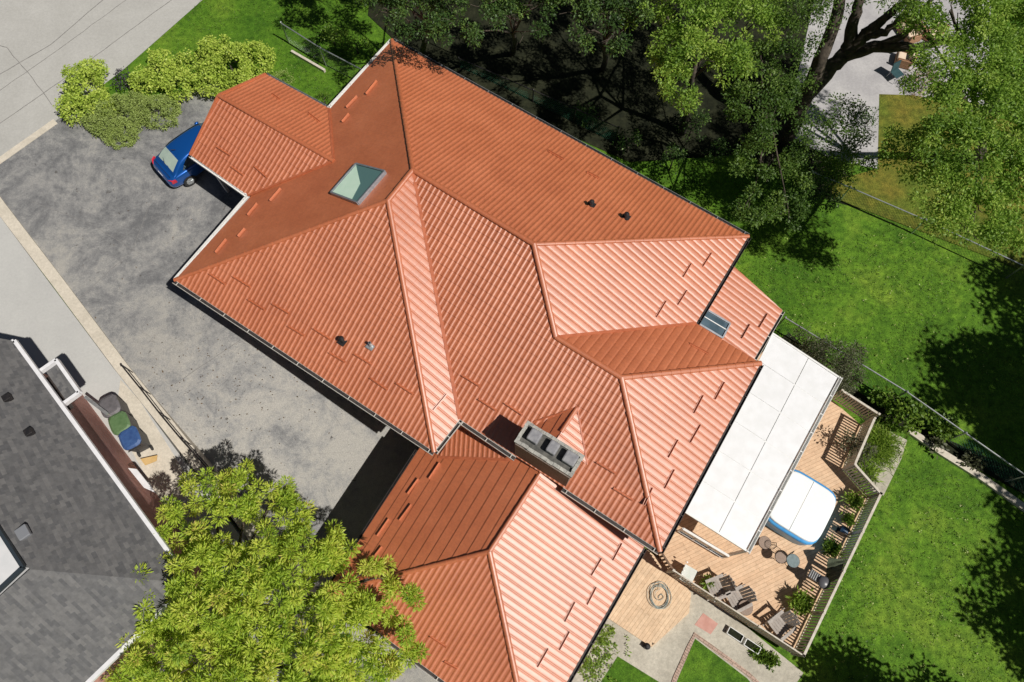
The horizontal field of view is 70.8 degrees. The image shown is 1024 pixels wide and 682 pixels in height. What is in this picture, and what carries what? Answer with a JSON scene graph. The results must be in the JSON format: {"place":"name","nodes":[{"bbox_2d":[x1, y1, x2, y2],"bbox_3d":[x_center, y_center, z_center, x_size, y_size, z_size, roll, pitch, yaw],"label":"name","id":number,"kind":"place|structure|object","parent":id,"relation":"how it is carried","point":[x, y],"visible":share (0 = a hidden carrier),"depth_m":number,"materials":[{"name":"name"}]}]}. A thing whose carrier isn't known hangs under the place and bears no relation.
{"place":"outdoors","nodes":[
{"label":"outdoors","id":0,"kind":"place"},
{"bbox_2d":[0,0,201,155],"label":"street","id":1,"kind":"structure","parent":0,"point":[28,28],"depth_m":36.45,"materials":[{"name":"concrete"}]},
{"bbox_2d":[0,119,57,163],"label":"street apron kerb","id":2,"kind":"structure","parent":1,"relation":"on","point":[27,140],"depth_m":34.39,"materials":[{"name":"concrete"}]},
{"bbox_2d":[0,0,102,73],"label":"pavement joint","id":3,"kind":"object","parent":1,"relation":"on","point":[55,40],"visible":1,"depth_m":36.48,"materials":[{"name":"grey concrete"}]},
{"bbox_2d":[0,0,170,122],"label":"pavement joint","id":4,"kind":"object","parent":1,"relation":"on","point":[80,66],"visible":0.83,"depth_m":36.16,"materials":[{"name":"grey concrete"}]},
{"bbox_2d":[0,338,223,681],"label":"shingle roof house","id":5,"kind":"structure","parent":0,"point":[80,536],"depth_m":22.61,"materials":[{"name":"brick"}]},
{"bbox_2d":[84,396,110,415],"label":"plank gate","id":6,"kind":"structure","parent":5,"relation":"attached to","point":[96,405],"depth_m":28.36,"materials":[{"name":"wood"}]},
{"bbox_2d":[0,217,297,681],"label":"neighbour driveway","id":7,"kind":"structure","parent":0,"point":[41,323],"depth_m":30.84,"materials":[{"name":"concrete"}]},
{"bbox_2d":[118,379,194,500],"bbox_3d":[-14.805,4.187,29.256,1.301,0.001,6.342,-35,74,-12],"label":"bin pad","id":8,"kind":"object","parent":7,"relation":"on","point":[163,472],"visible":0.7,"depth_m":29.05,"materials":[{"name":"concrete"}]},
{"bbox_2d":[98,394,133,419],"bbox_3d":[-16.006,2.791,29.146,0.752,1.175,0.942,-28,72,-10],"label":"wheeled bin","id":9,"kind":"object","parent":8,"relation":"on","point":[112,404],"visible":0.68,"depth_m":28.65,"materials":[{"name":"plastic"}]},
{"bbox_2d":[108,411,139,436],"bbox_3d":[-15.483,3.444,28.905,0.752,1.175,0.942,-28,72,-10],"label":"wheeled bin","id":10,"kind":"object","parent":8,"relation":"on","point":[120,421],"visible":0.68,"depth_m":28.39,"materials":[{"name":"plastic"}]},
{"bbox_2d":[118,426,153,456],"bbox_3d":[-14.962,4.004,28.699,0.752,1.175,0.942,-28,72,-10],"label":"wheeled bin","id":11,"kind":"object","parent":8,"relation":"on","point":[133,438],"visible":1,"depth_m":28.23,"materials":[{"name":"plastic"}]},
{"bbox_2d":[141,455,157,464],"bbox_3d":[-14.532,4.796,28.838,0.675,0.030,0.304,-12,70,-4],"label":"plywood board","id":12,"kind":"object","parent":8,"relation":"on","point":[148,460],"visible":1,"depth_m":28.84,"materials":[{"name":"beige wood"}]},
{"bbox_2d":[0,82,436,681],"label":"driveway","id":13,"kind":"structure","parent":0,"point":[346,464],"depth_m":31.41,"materials":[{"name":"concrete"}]},
{"bbox_2d":[152,121,204,186],"bbox_3d":[-14.493,-9.024,33.336,4.320,1.628,2.106,-41,75,-14],"label":"parked car","id":14,"kind":"object","parent":13,"relation":"on","point":[174,165],"visible":0.47,"depth_m":32.69,"materials":[{"name":"blue paint"}]},
{"bbox_2d":[76,179,329,497],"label":"fallen leaves","id":15,"kind":"object","parent":13,"relation":"on","point":[217,376],"visible":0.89,"depth_m":30.61,"materials":[{"name":"brown plant"}]},
{"bbox_2d":[175,340,339,423],"bbox_3d":[-10.552,1.629,31.242,6.890,1.679,2.462,11,70,4],"label":"asphalt crack","id":16,"kind":"object","parent":13,"relation":"on","point":[265,352],"visible":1,"depth_m":31.16,"materials":[{"name":"black asphalt"}]},
{"bbox_2d":[36,0,1023,681],"bbox_3d":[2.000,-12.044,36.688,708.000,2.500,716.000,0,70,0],"label":"lawn","id":17,"kind":"structure","parent":0,"point":[996,412],"depth_m":32.06,"materials":[{"name":"green plant"}]},
{"bbox_2d":[52,56,119,126],"bbox_3d":[-20.557,-12.006,34.313,2.847,2.054,3.760,-20,71,-7],"label":"golden bush","id":18,"kind":"object","parent":17,"relation":"on","point":[85,72],"visible":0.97,"depth_m":34.07,"materials":[{"name":"green plant"}]},
{"bbox_2d":[79,90,151,149],"bbox_3d":[-19.024,-10.714,34.154,3.379,1.806,3.237,0,70,0],"label":"juniper bush","id":19,"kind":"object","parent":17,"relation":"on","point":[107,134],"visible":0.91,"depth_m":33.95,"materials":[{"name":"green plant"}]},
{"bbox_2d":[110,66,130,93],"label":"dark bush","id":20,"kind":"object","parent":17,"relation":"on","point":[117,73],"visible":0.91,"depth_m":34.87,"materials":[{"name":"green plant"}]},
{"bbox_2d":[128,93,181,130],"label":"juniper bush","id":21,"kind":"object","parent":17,"relation":"on","point":[163,101],"visible":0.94,"depth_m":34.33,"materials":[{"name":"green plant"}]},
{"bbox_2d":[126,47,201,103],"bbox_3d":[-16.833,-12.905,34.738,3.469,1.879,2.866,0,70,0],"label":"golden bush","id":22,"kind":"object","parent":17,"relation":"on","point":[178,69],"visible":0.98,"depth_m":34.49,"materials":[{"name":"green plant"}]},
{"bbox_2d":[0,196,339,628],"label":"retaining kerb","id":23,"kind":"structure","parent":17,"relation":"on","point":[101,340],"depth_m":30.52,"materials":[{"name":"concrete"}]},
{"bbox_2d":[120,364,238,504],"bbox_3d":[-13.283,3.748,28.873,0.117,0.990,7.788,-42,75,-14],"label":"handrail","id":24,"kind":"object","parent":23,"relation":"on","point":[142,390],"visible":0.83,"depth_m":28.86,"materials":[{"name":"black metal"}]},
{"bbox_2d":[186,34,277,96],"bbox_3d":[-13.461,-13.392,34.742,4.150,2.208,3.479,0,70,0],"label":"golden bush","id":25,"kind":"object","parent":17,"relation":"on","point":[215,51],"visible":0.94,"depth_m":34.41,"materials":[{"name":"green plant"}]},
{"bbox_2d":[103,458,431,681],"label":"maple tree","id":26,"kind":"object","parent":17,"relation":"on","point":[226,634],"visible":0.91,"depth_m":22.41,"materials":[{"name":"green plant"}]},
{"bbox_2d":[291,50,325,72],"bbox_3d":[-10.181,-13.973,35.982,2.138,0.200,0.120,32,73,11],"label":"timber edging","id":27,"kind":"object","parent":17,"relation":"on","point":[306,60],"visible":1,"depth_m":35.91,"materials":[{"name":"white wood"}]},
{"bbox_2d":[280,21,361,78],"bbox_3d":[-8.197,-13.328,35.238,7.621,1.710,0.190,32,73,11],"label":"chain link fence","id":28,"kind":"object","parent":17,"relation":"on","point":[322,54],"visible":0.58,"depth_m":35.19,"materials":[{"name":"metal"}]},
{"bbox_2d":[317,20,349,58],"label":"green shrub","id":29,"kind":"object","parent":17,"relation":"on","point":[329,32],"visible":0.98,"depth_m":35.72,"materials":[{"name":"green plant"}]},
{"bbox_2d":[341,31,370,58],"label":"green shrub","id":30,"kind":"object","parent":17,"relation":"on","point":[359,45],"visible":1,"depth_m":35.70,"materials":[{"name":"green plant"}]},
{"bbox_2d":[173,38,784,681],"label":"brick house","id":31,"kind":"structure","parent":17,"relation":"on","point":[539,342],"depth_m":26.69,"materials":[{"name":"ceramic"}]},
{"bbox_2d":[657,142,688,174],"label":"shade shrub","id":32,"kind":"object","parent":17,"relation":"on","point":[676,154],"visible":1,"depth_m":34.31,"materials":[{"name":"green plant"}]},
{"bbox_2d":[672,632,758,681],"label":"brick edging","id":33,"kind":"object","parent":17,"relation":"on","point":[718,652],"visible":1,"depth_m":27.72,"materials":[{"name":"brown brick"}]},
{"bbox_2d":[702,137,730,162],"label":"shade shrub","id":34,"kind":"object","parent":17,"relation":"on","point":[721,145],"visible":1,"depth_m":34.51,"materials":[{"name":"green plant"}]},
{"bbox_2d":[658,352,866,652],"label":"timber deck","id":35,"kind":"structure","parent":17,"relation":"on","point":[771,583],"depth_m":28.61,"materials":[{"name":"brown wood"}]},
{"bbox_2d":[678,564,696,584],"bbox_3d":[6.806,9.118,28.072,0.520,0.515,0.620,28,72,10],"label":"patio table","id":36,"kind":"object","parent":35,"relation":"on","point":[689,572],"visible":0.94,"depth_m":27.86,"materials":[{"name":"white metal"}]},
{"bbox_2d":[677,528,729,558],"bbox_3d":[7.448,7.896,28.112,2.006,0.975,0.090,30,73,10],"label":"glass windscreen","id":37,"kind":"object","parent":35,"relation":"on","point":[703,543],"visible":1,"depth_m":27.99,"materials":[{"name":"white paint"}]},
{"bbox_2d":[698,573,713,591],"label":"potted plant","id":38,"kind":"object","parent":35,"relation":"on","point":[704,585],"visible":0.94,"depth_m":27.88,"materials":[{"name":"green plant"}]},
{"bbox_2d":[700,574,735,601],"bbox_3d":[7.980,9.463,27.692,1.134,0.991,0.840,-19,71,-7],"label":"adirondack chair","id":39,"kind":"object","parent":35,"relation":"on","point":[718,592],"visible":0.9,"depth_m":27.71,"materials":[{"name":"grey wood"}]},
{"bbox_2d":[666,569,805,656],"bbox_3d":[8.365,10.255,27.239,5.483,1.210,0.090,32,73,11],"label":"deck railing","id":40,"kind":"object","parent":35,"relation":"on","point":[753,625],"visible":1,"depth_m":27.08,"materials":[{"name":"brown wood"}]},
{"bbox_2d":[658,552,676,574],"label":"slatted gate","id":41,"kind":"structure","parent":40,"relation":"attached to","point":[666,562],"depth_m":27.62,"materials":[{"name":"brown wood"}]},
{"bbox_2d":[723,584,757,612],"bbox_3d":[8.726,9.846,27.552,1.134,0.991,0.840,-24,72,-8],"label":"adirondack chair","id":42,"kind":"object","parent":35,"relation":"on","point":[736,596],"visible":0.96,"depth_m":27.56,"materials":[{"name":"grey wood"}]},
{"bbox_2d":[735,600,752,615],"bbox_3d":[8.918,10.256,27.693,0.576,0.430,0.565,0,70,0],"label":"side table","id":43,"kind":"object","parent":35,"relation":"on","point":[748,611],"visible":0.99,"depth_m":27.49,"materials":[{"name":"brown"}]},
{"bbox_2d":[685,333,842,555],"bbox_3d":[9.543,4.148,28.688,3.203,2.700,8.184,32,73,11],"label":"patio canopy","id":44,"kind":"object","parent":35,"relation":"on","point":[766,439],"visible":0.88,"depth_m":27.51,"materials":[{"name":"white paint"}]},
{"bbox_2d":[757,536,776,549],"bbox_3d":[9.975,7.937,28.277,0.589,0.938,0.505,28,72,10],"label":"bistro chair","id":45,"kind":"object","parent":35,"relation":"on","point":[764,542],"visible":1,"depth_m":28.29,"materials":[{"name":"brown metal"}]},
{"bbox_2d":[770,552,786,563],"bbox_3d":[10.454,8.517,28.264,0.454,0.558,0.445,0,70,0],"label":"bistro table","id":46,"kind":"object","parent":35,"relation":"on","point":[780,557],"visible":1,"depth_m":28.00,"materials":[{"name":"brown metal"}]},
{"bbox_2d":[762,607,800,640],"bbox_3d":[10.242,10.707,27.234,1.134,0.991,0.840,-33,73,-11],"label":"rocking chair","id":47,"kind":"object","parent":35,"relation":"on","point":[773,622],"visible":0.98,"depth_m":27.25,"materials":[{"name":"grey wood"}]},
{"bbox_2d":[786,551,799,567],"bbox_3d":[10.936,8.523,28.061,0.525,0.938,0.612,-28,72,-10],"label":"bistro table","id":48,"kind":"object","parent":35,"relation":"on","point":[792,560],"visible":0.98,"depth_m":28.05,"materials":[{"name":"blue metal"}]},
{"bbox_2d":[765,469,835,544],"bbox_3d":[11.396,6.635,28.724,2.288,1.010,2.520,32,73,11],"label":"hot tub","id":49,"kind":"object","parent":35,"relation":"on","point":[802,511],"visible":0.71,"depth_m":28.24,"materials":[{"name":"white plastic"}]},
{"bbox_2d":[784,586,819,621],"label":"potted plant","id":50,"kind":"object","parent":35,"relation":"on","point":[801,603],"visible":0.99,"depth_m":27.45,"materials":[{"name":"green plant"}]},
{"bbox_2d":[808,569,830,588],"bbox_3d":[11.718,9.238,27.787,0.848,0.973,0.510,33,73,11],"label":"barbecue","id":51,"kind":"object","parent":35,"relation":"on","point":[823,582],"visible":0.99,"depth_m":27.41,"materials":[{"name":"metal"}]},
{"bbox_2d":[820,533,845,557],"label":"potted plant","id":52,"kind":"object","parent":35,"relation":"on","point":[831,547],"visible":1,"depth_m":28.24,"materials":[{"name":"green plant"}]},
{"bbox_2d":[795,494,881,654],"bbox_3d":[12.543,8.908,27.736,0.090,1.210,7.080,32,73,11],"label":"deck railing","id":53,"kind":"object","parent":35,"relation":"on","point":[831,594],"visible":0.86,"depth_m":27.54,"materials":[{"name":"brown wood"}]},
{"bbox_2d":[826,558,844,582],"bbox_3d":[12.419,8.868,27.680,0.578,0.881,0.981,0,70,0],"label":"shade cloth","id":54,"kind":"object","parent":53,"relation":"hanging from","point":[834,568],"visible":0.92,"depth_m":27.56,"materials":[{"name":"green fabric"}]},
{"bbox_2d":[835,526,850,537],"bbox_3d":[13.198,7.577,28.638,0.435,0.520,0.280,32,73,11],"label":"hose reel","id":55,"kind":"object","parent":35,"relation":"on","point":[842,531],"visible":1,"depth_m":28.54,"materials":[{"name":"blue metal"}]},
{"bbox_2d":[839,511,859,526],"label":"potted plant","id":56,"kind":"object","parent":35,"relation":"on","point":[847,519],"visible":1,"depth_m":28.70,"materials":[{"name":"green plant"}]},
{"bbox_2d":[839,489,865,512],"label":"potted plant","id":57,"kind":"object","parent":35,"relation":"on","point":[854,501],"visible":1,"depth_m":28.91,"materials":[{"name":"green plant"}]},
{"bbox_2d":[832,389,880,420],"bbox_3d":[14.279,2.697,30.028,1.770,1.210,0.094,35,74,12],"label":"deck railing","id":58,"kind":"object","parent":35,"relation":"on","point":[863,405],"visible":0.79,"depth_m":29.89,"materials":[{"name":"brown wood"}]},
{"bbox_2d":[841,417,882,497],"bbox_3d":[14.140,4.714,29.284,1.051,1.210,3.151,5,70,2],"label":"deck railing","id":59,"kind":"object","parent":35,"relation":"on","point":[865,429],"visible":0.96,"depth_m":29.10,"materials":[{"name":"brown wood"}]},
{"bbox_2d":[833,426,878,488],"bbox_3d":[14.271,4.743,29.640,1.455,1.810,2.658,-31,73,-11],"label":"railing plant","id":60,"kind":"object","parent":59,"relation":"attached to","point":[854,445],"visible":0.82,"depth_m":29.29,"materials":[{"name":"green plant"}]},
{"bbox_2d":[720,11,819,232],"bbox_3d":[10.717,-8.710,31.545,4.721,7.701,9.561,0,70,0],"label":"ash tree","id":61,"kind":"object","parent":17,"relation":"on","point":[767,115],"visible":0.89,"depth_m":29.25,"materials":[{"name":"green plant"}]},
{"bbox_2d":[778,142,843,213],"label":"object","id":62,"kind":"object","parent":17,"relation":"on","point":[822,192],"visible":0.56,"depth_m":33.49,"materials":[{"name":"green plant"}]},
{"bbox_2d":[851,460,884,489],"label":"climbing rose","id":63,"kind":"object","parent":17,"relation":"on","point":[874,470],"visible":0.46,"depth_m":29.95,"materials":[{"name":"green plant"}]},
{"bbox_2d":[760,224,988,677],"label":"clover weeds","id":64,"kind":"object","parent":17,"relation":"on","point":[920,512],"visible":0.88,"depth_m":29.19,"materials":[{"name":"green plant"}]},
{"bbox_2d":[775,316,1023,492],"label":"chain link fence","id":65,"kind":"object","parent":17,"relation":"on","point":[957,427],"visible":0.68,"depth_m":30.01,"materials":[{"name":"metal"}]},
{"bbox_2d":[782,333,1023,493],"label":"planting bed","id":66,"kind":"object","parent":17,"relation":"on","point":[957,451],"visible":0.4,"depth_m":30.56,"materials":[{"name":"soil"}]},
{"bbox_2d":[787,325,811,352],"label":"olive shrub","id":67,"kind":"object","parent":66,"relation":"on","point":[797,336],"visible":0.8,"depth_m":31.10,"materials":[{"name":"green plant"}]},
{"bbox_2d":[799,332,869,397],"bbox_3d":[13.471,1.107,30.367,3.114,2.970,2.725,8,70,3],"label":"olive shrub","id":68,"kind":"object","parent":66,"relation":"on","point":[841,370],"visible":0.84,"depth_m":29.86,"materials":[{"name":"green plant"}]},
{"bbox_2d":[857,408,911,476],"bbox_3d":[15.447,4.529,30.620,3.438,1.585,2.978,-29,72,-10],"label":"grass clump","id":69,"kind":"object","parent":66,"relation":"on","point":[880,439],"visible":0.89,"depth_m":30.28,"materials":[{"name":"green plant"}]},
{"bbox_2d":[867,385,942,438],"bbox_3d":[16.576,3.066,30.340,3.291,1.675,1.830,35,74,12],"label":"leafy shrub","id":70,"kind":"object","parent":66,"relation":"on","point":[898,405],"visible":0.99,"depth_m":30.12,"materials":[{"name":"green plant"}]},
{"bbox_2d":[926,436,950,458],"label":"hosta plant","id":71,"kind":"object","parent":66,"relation":"on","point":[936,440],"visible":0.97,"depth_m":30.34,"materials":[{"name":"green plant"}]},
{"bbox_2d":[925,411,960,442],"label":"leafy shrub","id":72,"kind":"object","parent":66,"relation":"on","point":[945,433],"visible":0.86,"depth_m":30.06,"materials":[{"name":"green plant"}]},
{"bbox_2d":[959,448,987,471],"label":"hosta plant","id":73,"kind":"object","parent":66,"relation":"on","point":[975,459],"visible":1,"depth_m":30.11,"materials":[{"name":"green plant"}]},
{"bbox_2d":[802,170,1023,284],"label":"chain link fence","id":74,"kind":"object","parent":17,"relation":"on","point":[1008,259],"visible":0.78,"depth_m":33.45,"materials":[{"name":"metal"}]},
{"bbox_2d":[907,431,1023,511],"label":"stone garden edging","id":75,"kind":"object","parent":17,"relation":"on","point":[987,482],"visible":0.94,"depth_m":30.11,"materials":[{"name":"stone"}]},
{"bbox_2d":[368,0,860,208],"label":"garden soil","id":76,"kind":"structure","parent":0,"point":[621,91],"depth_m":36.47,"materials":[{"name":"brown soil"}]},
{"bbox_2d":[355,0,477,54],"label":"dark tree","id":77,"kind":"object","parent":76,"relation":"on","point":[398,6],"visible":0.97,"depth_m":29.30,"materials":[{"name":"green plant"}]},
{"bbox_2d":[451,0,569,55],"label":"dark tree","id":78,"kind":"object","parent":76,"relation":"on","point":[493,6],"visible":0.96,"depth_m":29.21,"materials":[{"name":"green plant"}]},
{"bbox_2d":[458,56,619,143],"bbox_3d":[1.248,-11.843,35.543,8.689,1.910,0.112,25,72,9],"label":"chain link fence","id":79,"kind":"object","parent":76,"relation":"on","point":[575,108],"visible":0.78,"depth_m":35.21,"materials":[{"name":"black metal"}]},
{"bbox_2d":[572,101,598,126],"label":"shade shrub","id":80,"kind":"object","parent":76,"relation":"on","point":[586,115],"visible":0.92,"depth_m":35.32,"materials":[{"name":"green plant"}]},
{"bbox_2d":[544,0,655,71],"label":"dark tree","id":81,"kind":"object","parent":76,"relation":"on","point":[589,9],"visible":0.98,"depth_m":28.59,"materials":[{"name":"green plant"}]},
{"bbox_2d":[611,129,642,153],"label":"shade shrub","id":82,"kind":"object","parent":76,"relation":"on","point":[639,139],"visible":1,"depth_m":34.75,"materials":[{"name":"green plant"}]},
{"bbox_2d":[674,106,711,142],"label":"shade shrub","id":83,"kind":"object","parent":76,"relation":"on","point":[704,118],"visible":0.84,"depth_m":34.86,"materials":[{"name":"green plant"}]},
{"bbox_2d":[620,0,823,135],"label":"ash tree","id":84,"kind":"object","parent":76,"relation":"on","point":[704,44],"visible":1,"depth_m":27.84,"materials":[{"name":"green plant"}]},
{"bbox_2d":[811,152,882,193],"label":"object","id":85,"kind":"object","parent":76,"relation":"on","point":[848,179],"visible":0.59,"depth_m":33.79,"materials":[{"name":"green plant"}]},
{"bbox_2d":[776,0,952,188],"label":"old willow tree","id":86,"kind":"object","parent":76,"relation":"on","point":[822,70],"visible":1,"depth_m":29.95,"materials":[{"name":"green plant"}]},
{"bbox_2d":[601,657,657,681],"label":"patio lawn","id":87,"kind":"structure","parent":0,"point":[623,671],"depth_m":27.55,"materials":[{"name":"green plant"}]},
{"bbox_2d":[572,555,802,681],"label":"patio","id":88,"kind":"structure","parent":0,"point":[659,660],"depth_m":27.86,"materials":[{"name":"concrete"}]},
{"bbox_2d":[577,624,631,681],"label":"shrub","id":89,"kind":"object","parent":88,"relation":"on","point":[597,664],"visible":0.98,"depth_m":27.72,"materials":[{"name":"green plant"}]},
{"bbox_2d":[608,547,690,646],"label":"deck","id":90,"kind":"structure","parent":88,"relation":"on","point":[634,612],"depth_m":28.28,"materials":[{"name":"beige wood"}]},
{"bbox_2d":[647,581,671,608],"bbox_3d":[5.801,10.002,28.338,0.960,0.063,1.034,0,70,0],"label":"garden hose","id":91,"kind":"object","parent":90,"relation":"on","point":[667,600],"visible":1,"depth_m":28.33,"materials":[{"name":"grey rubber"}]},
{"bbox_2d":[695,613,717,633],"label":"paving slab","id":92,"kind":"structure","parent":88,"relation":"on","point":[704,622],"depth_m":28.18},
{"bbox_2d":[725,626,743,642],"bbox_3d":[8.652,11.397,27.964,0.625,0.200,0.305,32,73,11],"label":"planter box","id":93,"kind":"object","parent":88,"relation":"on","point":[733,633],"visible":1,"depth_m":27.92,"materials":[{"name":"white paint"}]},
{"bbox_2d":[742,638,760,653],"bbox_3d":[9.269,11.793,27.818,0.625,0.200,0.305,32,73,11],"label":"planter box","id":94,"kind":"object","parent":88,"relation":"on","point":[748,643],"visible":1,"depth_m":27.80,"materials":[{"name":"white paint"}]},
{"bbox_2d":[747,642,768,661],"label":"herb plant","id":95,"kind":"object","parent":94,"relation":"in","point":[755,656],"visible":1,"depth_m":27.73,"materials":[{"name":"green plant"}]},
{"bbox_2d":[757,649,770,665],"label":"herb plant","id":96,"kind":"object","parent":88,"relation":"on","point":[764,655],"visible":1,"depth_m":27.66,"materials":[{"name":"green plant"}]},
{"bbox_2d":[764,651,781,672],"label":"herb plant","id":97,"kind":"object","parent":88,"relation":"on","point":[773,661],"visible":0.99,"depth_m":27.61,"materials":[{"name":"green plant"}]},
{"bbox_2d":[677,639,749,681],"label":"patio lawn","id":98,"kind":"structure","parent":0,"point":[702,663],"depth_m":27.61,"materials":[{"name":"green plant"}]},
{"bbox_2d":[870,423,906,495],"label":"garden path","id":99,"kind":"structure","parent":0,"point":[883,486],"depth_m":30.24,"materials":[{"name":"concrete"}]},
{"bbox_2d":[790,0,990,167],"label":"patio","id":100,"kind":"structure","parent":0,"point":[867,79],"depth_m":37.27,"materials":[{"name":"concrete"}]},
{"bbox_2d":[859,107,878,127],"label":"patio shrub","id":101,"kind":"object","parent":100,"relation":"on","point":[869,116],"visible":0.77,"depth_m":35.76,"materials":[{"name":"green plant"}]},
{"bbox_2d":[886,60,903,83],"bbox_3d":[19.725,-13.772,36.870,0.567,0.899,0.644,-28,72,-10],"label":"sling chair","id":102,"kind":"object","parent":100,"relation":"on","point":[896,72],"visible":0.93,"depth_m":36.86,"materials":[{"name":"fabric"}]},
{"bbox_2d":[894,52,917,68],"bbox_3d":[20.387,-14.685,37.236,0.858,0.780,0.800,19,71,7],"label":"wicker armchair","id":103,"kind":"object","parent":100,"relation":"on","point":[906,59],"visible":0.49,"depth_m":37.22,"materials":[{"name":"brown wicker"}]},
{"bbox_2d":[895,19,927,42],"bbox_3d":[21.014,-16.430,37.880,0.858,0.780,1.300,-19,71,-7],"label":"wicker armchair","id":104,"kind":"object","parent":100,"relation":"on","point":[918,38],"visible":0.33,"depth_m":37.75,"materials":[{"name":"brown wicker"}]},
{"bbox_2d":[907,61,944,97],"bbox_3d":[20.927,-13.257,36.453,1.820,1.564,1.829,-35,74,-12],"label":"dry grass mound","id":105,"kind":"object","parent":100,"relation":"on","point":[920,96],"visible":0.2,"depth_m":36.45,"materials":[{"name":"green plant"}]},
{"bbox_2d":[832,94,1023,270],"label":"side lawn","id":106,"kind":"structure","parent":0,"point":[906,111],"depth_m":35.05,"materials":[{"name":"green plant"}]},
{"bbox_2d":[874,0,1023,257],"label":"willow tree","id":107,"kind":"object","parent":106,"relation":"on","point":[978,130],"visible":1,"depth_m":26.32,"materials":[{"name":"green plant"}]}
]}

